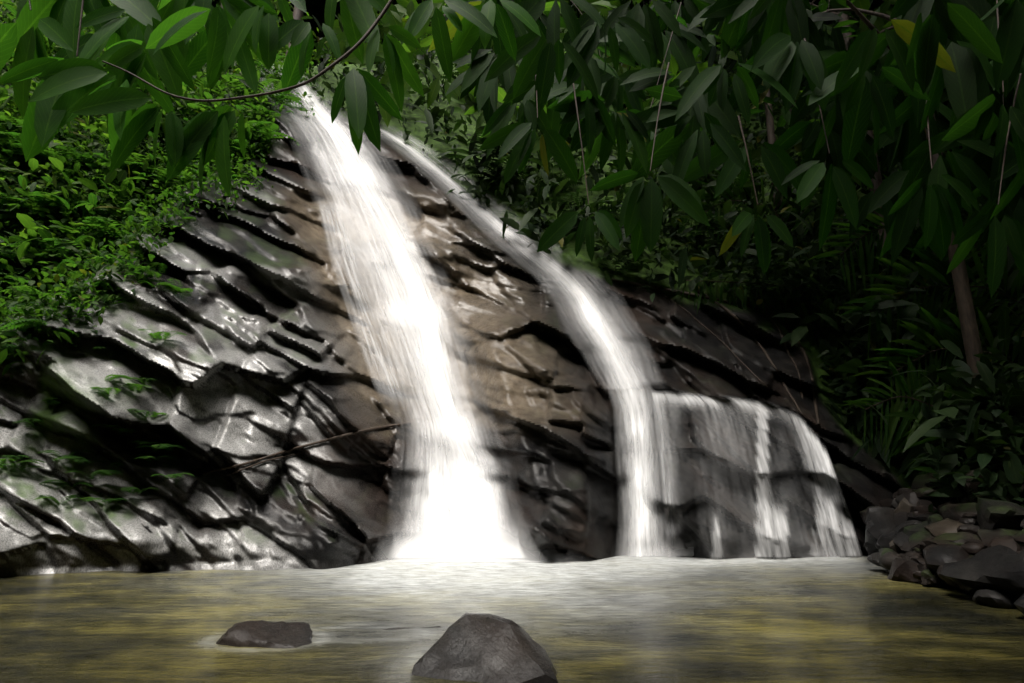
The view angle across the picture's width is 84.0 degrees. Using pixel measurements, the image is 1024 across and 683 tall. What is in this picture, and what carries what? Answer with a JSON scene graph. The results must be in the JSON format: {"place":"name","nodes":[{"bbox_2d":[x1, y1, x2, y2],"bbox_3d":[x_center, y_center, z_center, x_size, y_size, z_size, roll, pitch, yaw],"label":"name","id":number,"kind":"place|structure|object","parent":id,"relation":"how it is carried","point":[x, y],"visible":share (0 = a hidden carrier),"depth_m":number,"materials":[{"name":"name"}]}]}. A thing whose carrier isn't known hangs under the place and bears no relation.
{"place":"outdoors","nodes":[
{"label":"outdoors","id":0,"kind":"place"},
{"bbox_2d":[0,0,1023,577],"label":"rock face","id":1,"kind":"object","parent":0,"point":[286,322],"depth_m":6.95},
{"bbox_2d":[0,1,308,298],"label":"leaves","id":2,"kind":"object","parent":1,"relation":"on","point":[81,175],"visible":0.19,"depth_m":8.18,"materials":[{"name":"green plant"}]},
{"bbox_2d":[0,0,320,504],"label":"foliage","id":3,"kind":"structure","parent":1,"relation":"on","point":[20,288],"depth_m":7.72,"materials":[{"name":"green plant"}]},
{"bbox_2d":[213,0,681,65],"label":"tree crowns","id":4,"kind":"object","parent":1,"relation":"on","point":[275,2],"visible":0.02,"depth_m":19.50,"materials":[{"name":"green plant"}]},
{"bbox_2d":[202,278,819,476],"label":"roots and vines","id":5,"kind":"object","parent":1,"relation":"on","point":[787,327],"visible":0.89,"depth_m":7.55,"materials":[{"name":"brown plant"}]},
{"bbox_2d":[298,82,856,561],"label":"waterfall streams","id":6,"kind":"object","parent":1,"relation":"on","point":[464,528],"visible":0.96,"depth_m":6.69,"materials":[{"name":"white liquid"}]},
{"bbox_2d":[220,0,993,463],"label":"tree trunks","id":7,"kind":"object","parent":1,"relation":"on","point":[968,320],"visible":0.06,"depth_m":6.86,"materials":[{"name":"brown plant"}]},
{"bbox_2d":[431,0,1023,297],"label":"hanging leaves","id":8,"kind":"object","parent":7,"relation":"attached to","point":[974,62],"visible":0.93,"depth_m":4.66,"materials":[{"name":"green plant"}]},
{"bbox_2d":[652,0,950,150],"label":"leaves","id":9,"kind":"object","parent":7,"relation":"attached to","point":[684,75],"visible":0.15,"depth_m":8.11,"materials":[{"name":"green plant"}]},
{"bbox_2d":[290,0,1023,515],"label":"bank foliage","id":10,"kind":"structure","parent":1,"relation":"on","point":[988,416],"depth_m":8.36,"materials":[{"name":"green plant"}]},
{"bbox_2d":[320,0,994,241],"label":"leaves","id":11,"kind":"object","parent":1,"relation":"on","point":[399,10],"depth_m":11.20,"materials":[{"name":"green plant"}]},
{"bbox_2d":[672,168,1023,472],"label":"palm fronds","id":12,"kind":"object","parent":1,"relation":"on","point":[934,270],"visible":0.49,"depth_m":7.33,"materials":[{"name":"green plant"}]},
{"bbox_2d":[0,555,1023,682],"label":"water pool","id":13,"kind":"structure","parent":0,"point":[673,619],"depth_m":3.40,"materials":[{"name":"beige liquid"}]},
{"bbox_2d":[216,468,1023,682],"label":"rocks","id":14,"kind":"object","parent":13,"relation":"in","point":[974,549],"visible":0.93,"depth_m":4.00,"materials":[{"name":"grey stone"}]},
{"bbox_2d":[29,0,1021,204],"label":"branch","id":15,"kind":"object","parent":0,"point":[364,37],"visible":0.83,"depth_m":3.27,"materials":[{"name":"brown plant"}]},
{"bbox_2d":[0,0,540,197],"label":"hanging leaves","id":16,"kind":"object","parent":15,"relation":"attached to","point":[147,40],"visible":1,"depth_m":3.29,"materials":[{"name":"green plant"}]},
{"bbox_2d":[211,0,880,65],"bbox_3d":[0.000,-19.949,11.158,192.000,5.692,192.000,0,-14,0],"label":"leaves","id":17,"kind":"object","parent":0,"point":[315,8],"depth_m":27.87,"materials":[{"name":"green plant"}]}
]}

